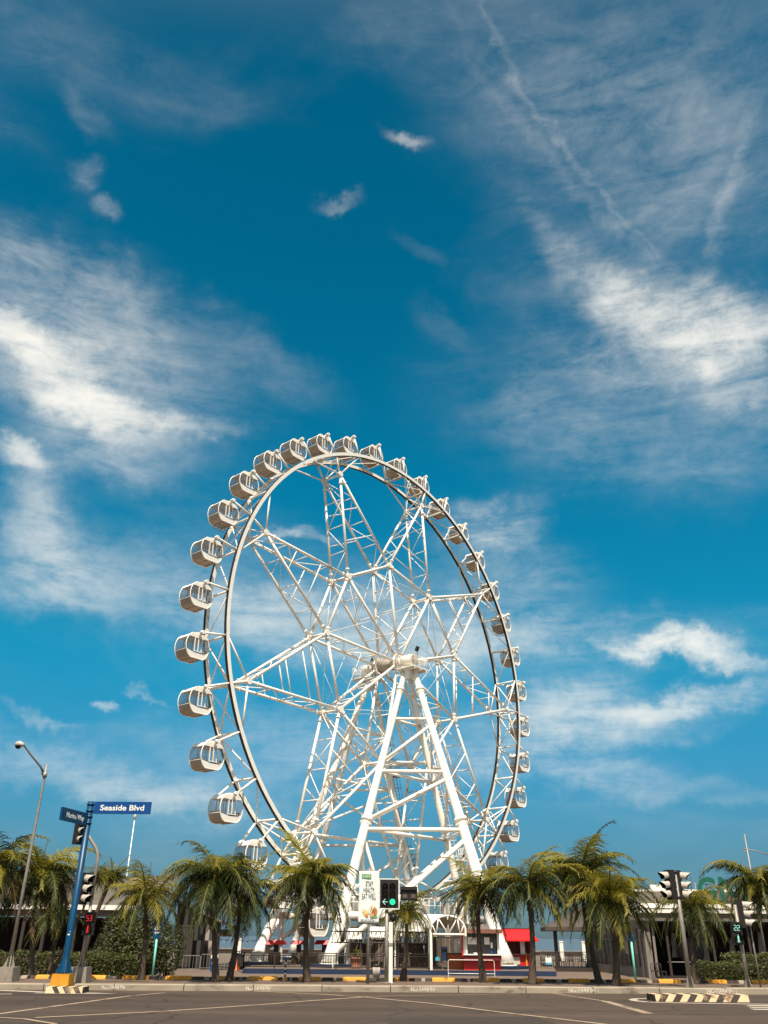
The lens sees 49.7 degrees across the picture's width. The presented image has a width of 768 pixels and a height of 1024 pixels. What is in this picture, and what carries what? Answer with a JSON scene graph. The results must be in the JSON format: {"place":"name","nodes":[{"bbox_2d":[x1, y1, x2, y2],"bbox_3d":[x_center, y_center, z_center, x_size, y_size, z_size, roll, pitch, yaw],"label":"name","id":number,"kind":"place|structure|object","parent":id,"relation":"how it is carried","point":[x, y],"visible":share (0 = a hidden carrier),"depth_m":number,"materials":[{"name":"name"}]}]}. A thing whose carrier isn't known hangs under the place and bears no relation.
{"place":"outdoors","nodes":[
{"label":"outdoors","id":0,"kind":"place"},
{"bbox_2d":[167,895,233,968],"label":"checkered building","id":1,"kind":"structure","parent":0,"point":[198,945],"depth_m":64.83,"materials":[{"name":"stone"}]},
{"bbox_2d":[179,925,194,966],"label":"shutter door","id":2,"kind":"structure","parent":1,"relation":"in","point":[187,927],"depth_m":64.57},
{"bbox_2d":[153,935,584,950],"bbox_3d":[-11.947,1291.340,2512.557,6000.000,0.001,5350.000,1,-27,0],"label":"sea","id":3,"kind":"structure","parent":0,"point":[548,945],"depth_m":553.31,"materials":[{"name":"liquid"}]},
{"bbox_2d":[0,990,767,1023],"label":"road","id":4,"kind":"structure","parent":0,"point":[362,1009],"depth_m":20.19,"materials":[{"name":"asphalt"}]},
{"bbox_2d":[37,991,112,993],"bbox_3d":[-8.949,14.205,24.511,2.450,0.001,1.520,1,-27,0],"label":"island apron","id":5,"kind":"object","parent":4,"relation":"on","point":[75,993],"visible":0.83,"depth_m":24.08,"materials":[{"name":"concrete"}]},
{"bbox_2d":[45,986,88,992],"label":"traffic island","id":6,"kind":"structure","parent":5,"relation":"on","point":[67,989],"depth_m":24.13,"materials":[{"name":"beige paint"}]},
{"bbox_2d":[50,801,151,985],"bbox_3d":[-8.816,11.539,25.410,2.359,5.248,1.894,1,-27,0],"label":"street sign","id":7,"kind":"object","parent":6,"relation":"on","point":[63,975],"visible":1,"depth_m":26.21,"materials":[{"name":"metal"}]},
{"bbox_2d":[0,983,767,994],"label":"kerb","id":8,"kind":"structure","parent":4,"relation":"on","point":[358,988],"depth_m":26.10,"materials":[{"name":"concrete"}]},
{"bbox_2d":[102,985,126,989],"bbox_3d":[-8.365,14.754,25.728,0.766,0.113,0.006,2,-27,-2],"label":"kerb lettering","id":9,"kind":"object","parent":8,"relation":"attached to","point":[117,986],"visible":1,"depth_m":25.73,"materials":[{"name":"paint"}]},
{"bbox_2d":[246,986,273,989],"bbox_3d":[-3.885,14.889,25.910,0.862,0.113,0.006,2,-27,-2],"label":"kerb lettering","id":10,"kind":"object","parent":8,"relation":"attached to","point":[248,988],"visible":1,"depth_m":25.91,"materials":[{"name":"paint"}]},
{"bbox_2d":[411,987,437,991],"bbox_3d":[1.268,15.043,26.119,0.842,0.113,0.006,2,-27,-2],"label":"kerb lettering","id":11,"kind":"object","parent":8,"relation":"attached to","point":[413,989],"visible":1,"depth_m":26.12,"materials":[{"name":"paint"}]},
{"bbox_2d":[568,988,598,992],"bbox_3d":[6.339,15.196,26.324,0.961,0.113,0.006,2,-27,-2],"label":"kerb lettering","id":12,"kind":"object","parent":8,"relation":"attached to","point":[584,991],"visible":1,"depth_m":26.32,"materials":[{"name":"paint"}]},
{"bbox_2d":[658,870,694,987],"bbox_3d":[9.839,13.816,27.573,1.171,3.495,0.501,6,-28,-10],"label":"traffic light","id":13,"kind":"object","parent":8,"relation":"on","point":[673,884],"visible":1,"depth_m":27.93,"materials":[{"name":"metal"}]},
{"bbox_2d":[707,989,736,993],"bbox_3d":[10.810,15.330,26.506,0.980,0.113,0.004,2,-27,-2],"label":"kerb lettering","id":14,"kind":"object","parent":8,"relation":"attached to","point":[722,991],"visible":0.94,"depth_m":26.51,"materials":[{"name":"paint"}]},
{"bbox_2d":[0,990,767,1023],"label":"road markings","id":15,"kind":"object","parent":4,"relation":"on","point":[627,1007],"visible":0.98,"depth_m":21.00,"materials":[{"name":"beige paint"}]},
{"bbox_2d":[387,1016,555,1023],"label":"road patch","id":16,"kind":"object","parent":4,"relation":"on","point":[489,1020],"visible":1,"depth_m":17.28,"materials":[{"name":"asphalt"}]},
{"bbox_2d":[0,979,767,987],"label":"pavement","id":17,"kind":"structure","parent":0,"point":[563,984],"depth_m":27.82,"materials":[{"name":"concrete"}]},
{"bbox_2d":[0,741,47,981],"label":"street lamp","id":18,"kind":"object","parent":17,"relation":"on","point":[9,972],"visible":1,"depth_m":27.70,"materials":[{"name":"metal"}]},
{"bbox_2d":[0,831,51,918],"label":"palm tree","id":19,"kind":"object","parent":17,"relation":"on","point":[6,868],"visible":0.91,"depth_m":30.16,"materials":[{"name":"green plant"}]},
{"bbox_2d":[35,975,50,978],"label":"yellow kerb stone","id":20,"kind":"object","parent":17,"relation":"on","point":[42,977],"visible":1,"depth_m":28.66,"materials":[{"name":"paint"}]},
{"bbox_2d":[71,824,98,982],"bbox_3d":[-10.089,12.840,27.664,1.243,4.986,0.765,1,-27,0],"label":"traffic light","id":21,"kind":"object","parent":17,"relation":"on","point":[81,971],"visible":0.72,"depth_m":27.51,"materials":[{"name":"metal"}]},
{"bbox_2d":[91,975,106,978],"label":"yellow kerb stone","id":22,"kind":"object","parent":17,"relation":"on","point":[98,976],"visible":0.56,"depth_m":28.74,"materials":[{"name":"paint"}]},
{"bbox_2d":[122,975,149,978],"bbox_3d":[-8.643,16.222,28.903,0.916,0.120,0.300,2,-27,-2],"label":"yellow kerb stone","id":23,"kind":"object","parent":17,"relation":"on","point":[132,976],"visible":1,"depth_m":28.80,"materials":[{"name":"paint"}]},
{"bbox_2d":[100,859,192,979],"bbox_3d":[-8.619,14.427,29.300,3.261,3.798,3.310,1,-27,0],"label":"palm tree","id":24,"kind":"object","parent":17,"relation":"on","point":[145,898],"visible":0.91,"depth_m":29.22,"materials":[{"name":"green plant"}]},
{"bbox_2d":[165,976,192,979],"bbox_3d":[-7.163,16.266,28.963,0.907,0.120,0.300,2,-27,-2],"label":"yellow kerb stone","id":25,"kind":"object","parent":17,"relation":"on","point":[178,977],"visible":1,"depth_m":28.84,"materials":[{"name":"paint"}]},
{"bbox_2d":[192,976,204,979],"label":"black kerb stone","id":26,"kind":"object","parent":17,"relation":"on","point":[198,978],"visible":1,"depth_m":28.88,"materials":[{"name":"paint"}]},
{"bbox_2d":[150,840,269,981],"bbox_3d":[-6.070,13.691,28.595,4.267,4.526,4.335,1,-27,0],"label":"palm tree","id":27,"kind":"object","parent":17,"relation":"on","point":[212,885],"visible":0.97,"depth_m":28.34,"materials":[{"name":"green plant"}]},
{"bbox_2d":[194,851,287,980],"bbox_3d":[-4.953,14.178,29.225,3.381,4.248,3.208,-23,-35,38],"label":"palm tree","id":28,"kind":"object","parent":17,"relation":"on","point":[231,966],"visible":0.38,"depth_m":29.12,"materials":[{"name":"green plant"}]},
{"bbox_2d":[248,976,277,979],"bbox_3d":[-4.239,16.354,29.081,1.045,0.120,0.300,2,-27,-2],"label":"yellow kerb stone","id":29,"kind":"object","parent":17,"relation":"on","point":[263,977],"visible":0.96,"depth_m":28.98,"materials":[{"name":"paint"}]},
{"bbox_2d":[282,960,287,980],"bbox_3d":[-3.437,15.970,28.887,0.200,0.641,0.200,1,-27,0],"label":"bollard","id":30,"kind":"object","parent":17,"relation":"on","point":[284,978],"visible":1,"depth_m":28.80,"materials":[{"name":"metal"}]},
{"bbox_2d":[259,828,358,981],"bbox_3d":[-2.597,13.685,29.140,3.783,5.083,4.113,1,-27,0],"label":"palm tree","id":31,"kind":"object","parent":17,"relation":"on","point":[310,882],"visible":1,"depth_m":28.87,"materials":[{"name":"green plant"}]},
{"bbox_2d":[299,977,321,980],"bbox_3d":[-2.599,16.403,29.148,0.796,0.120,0.300,2,-27,-2],"label":"yellow kerb stone","id":32,"kind":"object","parent":17,"relation":"on","point":[314,978],"visible":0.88,"depth_m":29.03,"materials":[{"name":"paint"}]},
{"bbox_2d":[322,977,333,980],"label":"black kerb stone","id":33,"kind":"object","parent":17,"relation":"on","point":[327,979],"visible":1,"depth_m":29.06,"materials":[{"name":"paint"}]},
{"bbox_2d":[343,977,365,980],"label":"yellow kerb stone","id":34,"kind":"object","parent":17,"relation":"on","point":[354,978],"visible":0.85,"depth_m":29.09,"materials":[{"name":"paint"}]},
{"bbox_2d":[357,868,379,983],"bbox_3d":[-0.530,13.973,28.093,0.744,3.518,0.140,1,-27,0],"label":"banner pole","id":35,"kind":"object","parent":17,"relation":"on","point":[368,911],"visible":1,"depth_m":28.37,"materials":[{"name":"metal"}]},
{"bbox_2d":[389,922,392,982],"bbox_3d":[0.235,14.992,28.231,0.140,1.842,0.105,-3,-27,7],"label":"metal post","id":36,"kind":"object","parent":17,"relation":"on","point":[391,952],"visible":1,"depth_m":28.19,"materials":[{"name":"metal"}]},
{"bbox_2d":[379,878,416,983],"bbox_3d":[0.484,14.336,28.445,1.337,3.209,0.420,1,-27,0],"label":"traffic light","id":37,"kind":"object","parent":17,"relation":"on","point":[388,893],"visible":1,"depth_m":28.85,"materials":[{"name":"metal"}]},
{"bbox_2d":[378,888,442,980],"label":"palm tree","id":38,"kind":"object","parent":17,"relation":"on","point":[407,915],"visible":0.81,"depth_m":29.89,"materials":[{"name":"green plant"}]},
{"bbox_2d":[432,977,454,981],"bbox_3d":[2.100,16.544,29.338,0.811,0.120,0.300,2,-27,-2],"label":"yellow kerb stone","id":39,"kind":"object","parent":17,"relation":"on","point":[435,979],"visible":1,"depth_m":29.21,"materials":[{"name":"paint"}]},
{"bbox_2d":[455,978,466,981],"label":"black kerb stone","id":40,"kind":"object","parent":17,"relation":"on","point":[460,979],"visible":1,"depth_m":29.25,"materials":[{"name":"paint"}]},
{"bbox_2d":[433,857,518,982],"bbox_3d":[3.420,14.510,29.647,3.446,4.175,4.017,1,-27,0],"label":"palm tree","id":41,"kind":"object","parent":17,"relation":"on","point":[470,887],"visible":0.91,"depth_m":29.74,"materials":[{"name":"green plant"}]},
{"bbox_2d":[477,978,499,981],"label":"yellow kerb stone","id":42,"kind":"object","parent":17,"relation":"on","point":[493,979],"visible":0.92,"depth_m":29.30,"materials":[{"name":"paint"}]},
{"bbox_2d":[477,845,584,984],"bbox_3d":[5.012,13.886,28.719,3.734,4.471,3.938,1,-27,0],"label":"palm tree","id":43,"kind":"object","parent":17,"relation":"on","point":[530,889],"visible":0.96,"depth_m":28.78,"materials":[{"name":"green plant"}]},
{"bbox_2d":[522,978,544,981],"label":"yellow kerb stone","id":44,"kind":"object","parent":17,"relation":"on","point":[538,979],"visible":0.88,"depth_m":29.36,"materials":[{"name":"paint"}]},
{"bbox_2d":[567,978,589,982],"bbox_3d":[6.923,16.689,29.534,0.782,0.120,0.300,2,-27,-2],"label":"yellow kerb stone","id":45,"kind":"object","parent":17,"relation":"on","point":[572,980],"visible":1,"depth_m":29.41,"materials":[{"name":"paint"}]},
{"bbox_2d":[528,820,642,982],"bbox_3d":[7.412,14.088,30.129,4.406,5.441,4.214,1,-27,0],"label":"palm tree","id":46,"kind":"object","parent":17,"relation":"on","point":[567,879],"visible":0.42,"depth_m":30.21,"materials":[{"name":"green plant"}]},
{"bbox_2d":[553,863,663,985],"bbox_3d":[7.712,14.213,28.582,3.808,3.812,4.004,-12,-30,22],"label":"palm tree","id":47,"kind":"object","parent":17,"relation":"on","point":[614,901],"visible":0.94,"depth_m":28.42,"materials":[{"name":"green plant"}]},
{"bbox_2d":[611,979,635,982],"bbox_3d":[8.541,16.738,29.599,0.801,0.120,0.300,2,-27,-2],"label":"yellow kerb stone","id":48,"kind":"object","parent":17,"relation":"on","point":[627,980],"visible":0.65,"depth_m":29.49,"materials":[{"name":"paint"}]},
{"bbox_2d":[658,979,680,982],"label":"yellow kerb stone","id":49,"kind":"object","parent":17,"relation":"on","point":[669,980],"visible":1,"depth_m":29.56,"materials":[{"name":"paint"}]},
{"bbox_2d":[647,876,734,983],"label":"palm tree","id":50,"kind":"object","parent":17,"relation":"on","point":[696,906],"visible":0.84,"depth_m":29.82,"materials":[{"name":"green plant"}]},
{"bbox_2d":[706,979,726,983],"bbox_3d":[11.912,16.839,29.736,0.692,0.120,0.300,2,-27,-2],"label":"yellow kerb stone","id":51,"kind":"object","parent":17,"relation":"on","point":[716,981],"visible":0.98,"depth_m":29.62,"materials":[{"name":"paint"}]},
{"bbox_2d":[726,980,738,983],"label":"black kerb stone","id":52,"kind":"object","parent":17,"relation":"on","point":[732,982],"visible":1,"depth_m":29.64,"materials":[{"name":"paint"}]},
{"bbox_2d":[699,859,767,936],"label":"palm tree","id":53,"kind":"object","parent":17,"relation":"on","point":[749,884],"visible":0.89,"depth_m":30.18,"materials":[{"name":"green plant"}]},
{"bbox_2d":[729,899,754,987],"bbox_3d":[12.058,14.416,27.747,0.959,2.622,0.517,10,-29,-18],"label":"pedestrian signal","id":54,"kind":"object","parent":17,"relation":"on","point":[741,922],"visible":1,"depth_m":27.79,"materials":[{"name":"metal"}]},
{"bbox_2d":[748,917,761,986],"bbox_3d":[12.463,14.713,27.908,0.064,2.246,0.077,1,-27,0],"label":"sign pole","id":55,"kind":"object","parent":17,"relation":"on","point":[755,956],"visible":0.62,"depth_m":27.78,"materials":[{"name":"metal"}]},
{"bbox_2d":[750,980,767,983],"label":"yellow kerb stone","id":56,"kind":"object","parent":17,"relation":"on","point":[757,981],"visible":0.8,"depth_m":29.68,"materials":[{"name":"paint"}]},
{"bbox_2d":[0,0,767,938],"label":"sky","id":57,"kind":"structure","parent":0,"point":[516,251],"materials":[{"name":"blue"}]},
{"bbox_2d":[150,958,686,979],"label":"plaza","id":58,"kind":"structure","parent":0,"point":[203,972],"depth_m":55.46,"materials":[{"name":"concrete"}]},
{"bbox_2d":[0,839,105,974],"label":"palm tree","id":59,"kind":"object","parent":58,"relation":"on","point":[53,886],"visible":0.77,"depth_m":31.28,"materials":[{"name":"green plant"}]},
{"bbox_2d":[0,947,108,974],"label":"hedge","id":60,"kind":"object","parent":58,"relation":"on","point":[42,961],"visible":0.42,"depth_m":38.18,"materials":[{"name":"green plant"}]},
{"bbox_2d":[23,893,96,974],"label":"palm tree","id":61,"kind":"object","parent":58,"relation":"on","point":[55,938],"visible":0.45,"depth_m":34.67,"materials":[{"name":"green plant"}]},
{"bbox_2d":[50,858,115,974],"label":"palm tree","id":62,"kind":"object","parent":58,"relation":"on","point":[101,876],"visible":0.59,"depth_m":32.44,"materials":[{"name":"green plant"}]},
{"bbox_2d":[0,876,177,963],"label":"restaurant","id":63,"kind":"structure","parent":58,"relation":"on","point":[45,942],"depth_m":57.86,"materials":[{"name":"brown metal"}]},
{"bbox_2d":[70,951,138,975],"bbox_3d":[-12.872,20.544,37.649,3.234,1.110,1.461,2,-27,-2],"label":"hedge","id":64,"kind":"object","parent":58,"relation":"on","point":[116,964],"visible":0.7,"depth_m":37.27,"materials":[{"name":"green plant"}]},
{"bbox_2d":[79,855,136,960],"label":"palm tree","id":65,"kind":"object","parent":58,"relation":"on","point":[119,876],"visible":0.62,"depth_m":35.08,"materials":[{"name":"green plant"}]},
{"bbox_2d":[126,814,136,875],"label":"lamp mast","id":66,"kind":"object","parent":58,"relation":"on","point":[134,816],"visible":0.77,"depth_m":63.50,"materials":[{"name":"white metal"}]},
{"bbox_2d":[89,907,186,975],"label":"shrub","id":67,"kind":"object","parent":58,"relation":"on","point":[126,944],"visible":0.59,"depth_m":41.17,"materials":[{"name":"green plant"}]},
{"bbox_2d":[151,922,162,975],"bbox_3d":[-9.256,17.728,33.559,0.345,1.992,0.107,1,-27,0],"label":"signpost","id":68,"kind":"object","parent":58,"relation":"on","point":[156,935],"visible":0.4,"depth_m":33.68,"materials":[{"name":"metal"}]},
{"bbox_2d":[182,955,200,968],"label":"queue barrier","id":69,"kind":"object","parent":58,"relation":"on","point":[189,962],"visible":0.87,"depth_m":58.02,"materials":[{"name":"metal"}]},
{"bbox_2d":[200,954,224,968],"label":"queue barrier","id":70,"kind":"object","parent":58,"relation":"on","point":[209,962],"visible":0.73,"depth_m":59.72,"materials":[{"name":"metal"}]},
{"bbox_2d":[237,938,241,953],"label":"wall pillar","id":71,"kind":"structure","parent":58,"relation":"on","point":[239,944],"depth_m":95.27,"materials":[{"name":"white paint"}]},
{"bbox_2d":[174,432,529,969],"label":"ferris wheel","id":72,"kind":"object","parent":58,"relation":"on","point":[405,666],"visible":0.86,"depth_m":76.32,"materials":[{"name":"white metal"}]},
{"bbox_2d":[169,948,582,960],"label":"sea wall","id":73,"kind":"structure","parent":58,"relation":"on","point":[227,952],"depth_m":95.49,"materials":[{"name":"concrete"}]},
{"bbox_2d":[373,964,379,977],"bbox_3d":[-0.281,17.007,30.656,0.269,0.532,0.267,1,-27,0],"label":"litter bin","id":74,"kind":"object","parent":58,"relation":"on","point":[376,970],"visible":0.96,"depth_m":30.59,"materials":[{"name":"metal"}]},
{"bbox_2d":[242,959,556,975],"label":"deck","id":75,"kind":"structure","parent":58,"relation":"on","point":[540,970],"depth_m":56.19,"materials":[{"name":"blue paint"}]},
{"bbox_2d":[265,940,286,964],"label":"canopy table","id":76,"kind":"object","parent":75,"relation":"on","point":[276,943],"visible":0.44,"depth_m":65.03,"materials":[{"name":"fabric"}]},
{"bbox_2d":[291,940,303,963],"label":"canopy table","id":77,"kind":"object","parent":75,"relation":"on","point":[298,946],"visible":0.7,"depth_m":66.80,"materials":[{"name":"fabric"}]},
{"bbox_2d":[314,940,328,963],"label":"canopy table","id":78,"kind":"object","parent":75,"relation":"on","point":[324,943],"visible":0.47,"depth_m":65.11,"materials":[{"name":"fabric"}]},
{"bbox_2d":[235,950,428,969],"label":"metal fence","id":79,"kind":"object","parent":75,"relation":"on","point":[240,958],"visible":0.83,"depth_m":56.75,"materials":[{"name":"metal"}]},
{"bbox_2d":[340,928,362,965],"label":"slatted screen","id":80,"kind":"object","parent":75,"relation":"on","point":[351,951],"visible":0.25,"depth_m":63.71,"materials":[{"name":"wood"}]},
{"bbox_2d":[348,928,361,963],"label":"shade panel","id":81,"kind":"object","parent":75,"relation":"on","point":[351,933],"visible":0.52,"depth_m":61.52,"materials":[{"name":"fabric"}]},
{"bbox_2d":[350,948,361,968],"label":"potted plant","id":82,"kind":"object","parent":75,"relation":"on","point":[356,958],"visible":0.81,"depth_m":57.81,"materials":[{"name":"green plant"}]},
{"bbox_2d":[370,927,384,966],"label":"shade panel","id":83,"kind":"object","parent":75,"relation":"on","point":[376,929],"visible":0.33,"depth_m":61.32,"materials":[{"name":"fabric"}]},
{"bbox_2d":[331,918,429,968],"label":"entrance canopy","id":84,"kind":"object","parent":75,"relation":"on","point":[414,942],"visible":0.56,"depth_m":59.12,"materials":[{"name":"white metal"}]},
{"bbox_2d":[278,894,487,964],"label":"drive station","id":85,"kind":"object","parent":75,"relation":"on","point":[352,914],"visible":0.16,"depth_m":68.75,"materials":[{"name":"white metal"}]},
{"bbox_2d":[366,939,399,966],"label":"slatted screen","id":86,"kind":"object","parent":75,"relation":"on","point":[379,947],"visible":0.3,"depth_m":62.70,"materials":[{"name":"wood"}]},
{"bbox_2d":[401,944,427,965],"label":"slatted screen","id":87,"kind":"object","parent":75,"relation":"on","point":[423,949],"visible":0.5,"depth_m":64.45,"materials":[{"name":"wood"}]},
{"bbox_2d":[419,914,466,969],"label":"arched gate","id":88,"kind":"structure","parent":75,"relation":"on","point":[437,921],"depth_m":57.96,"materials":[{"name":"white metal"}]},
{"bbox_2d":[441,947,447,968],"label":"ticket machine","id":89,"kind":"object","parent":75,"relation":"on","point":[444,954],"visible":1,"depth_m":58.12,"materials":[{"name":"blue paint"}]},
{"bbox_2d":[432,937,459,965],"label":"slatted screen","id":90,"kind":"object","parent":75,"relation":"on","point":[438,943],"visible":0.51,"depth_m":65.54,"materials":[{"name":"brown wood"}]},
{"bbox_2d":[447,938,461,968],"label":"entrance booth","id":91,"kind":"object","parent":75,"relation":"on","point":[456,955],"visible":0.94,"depth_m":58.74,"materials":[{"name":"brown wood"}]},
{"bbox_2d":[458,928,501,969],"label":"ticket kiosk","id":92,"kind":"object","parent":75,"relation":"on","point":[490,946],"visible":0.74,"depth_m":57.70,"materials":[{"name":"red paint"}]},
{"bbox_2d":[467,934,496,953],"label":"window","id":93,"kind":"structure","parent":92,"relation":"in","point":[471,948],"depth_m":57.90,"materials":[{"name":"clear glass"}]},
{"bbox_2d":[501,928,538,965],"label":"snack kiosk","id":94,"kind":"object","parent":75,"relation":"on","point":[518,942],"visible":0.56,"depth_m":64.07,"materials":[{"name":"fabric"}]},
{"bbox_2d":[448,959,494,975],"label":"queue barrier","id":95,"kind":"object","parent":58,"relation":"on","point":[471,969],"visible":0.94,"depth_m":54.77,"materials":[{"name":"white metal"}]},
{"bbox_2d":[558,941,563,960],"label":"wall pillar","id":96,"kind":"structure","parent":58,"relation":"on","point":[561,950],"depth_m":95.18,"materials":[{"name":"white paint"}]},
{"bbox_2d":[580,941,585,958],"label":"wall pillar","id":97,"kind":"structure","parent":58,"relation":"on","point":[583,947],"depth_m":95.23,"materials":[{"name":"white paint"}]},
{"bbox_2d":[628,933,636,979],"bbox_3d":[10.072,17.997,33.515,0.262,1.728,0.103,1,-27,0],"label":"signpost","id":98,"kind":"object","parent":58,"relation":"on","point":[633,960],"visible":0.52,"depth_m":33.49,"materials":[{"name":"metal"}]},
{"bbox_2d":[540,877,767,977],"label":"pavilion restaurant","id":99,"kind":"structure","parent":58,"relation":"on","point":[671,960],"depth_m":60.40,"materials":[{"name":"grey concrete"}]},
{"bbox_2d":[584,928,641,967],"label":"window frame","id":100,"kind":"structure","parent":99,"relation":"in","point":[603,939],"depth_m":62.38,"materials":[{"name":"metal"}]},
{"bbox_2d":[585,929,640,966],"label":"window","id":101,"kind":"structure","parent":99,"relation":"in","point":[608,937],"depth_m":62.52,"materials":[{"name":"glass"}]},
{"bbox_2d":[655,962,666,978],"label":"terrace chair","id":102,"kind":"object","parent":58,"relation":"on","point":[660,971],"visible":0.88,"depth_m":53.36,"materials":[{"name":"brown metal"}]},
{"bbox_2d":[690,959,763,980],"bbox_3d":[15.927,21.314,38.526,3.107,0.975,1.534,2,-27,-2],"label":"hedge","id":103,"kind":"object","parent":58,"relation":"on","point":[719,970],"visible":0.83,"depth_m":38.05,"materials":[{"name":"green plant"}]},
{"bbox_2d":[720,949,767,979],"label":"hedge","id":104,"kind":"object","parent":58,"relation":"on","point":[763,963],"visible":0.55,"depth_m":40.93,"materials":[{"name":"green plant"}]},
{"bbox_2d":[743,834,767,958],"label":"street lamp","id":105,"kind":"object","parent":58,"relation":"on","point":[762,935],"visible":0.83,"depth_m":44.36,"materials":[{"name":"metal"}]},
{"bbox_2d":[647,993,749,1001],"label":"traffic island","id":106,"kind":"structure","parent":0,"point":[689,997],"depth_m":23.24,"materials":[{"name":"beige paint"}]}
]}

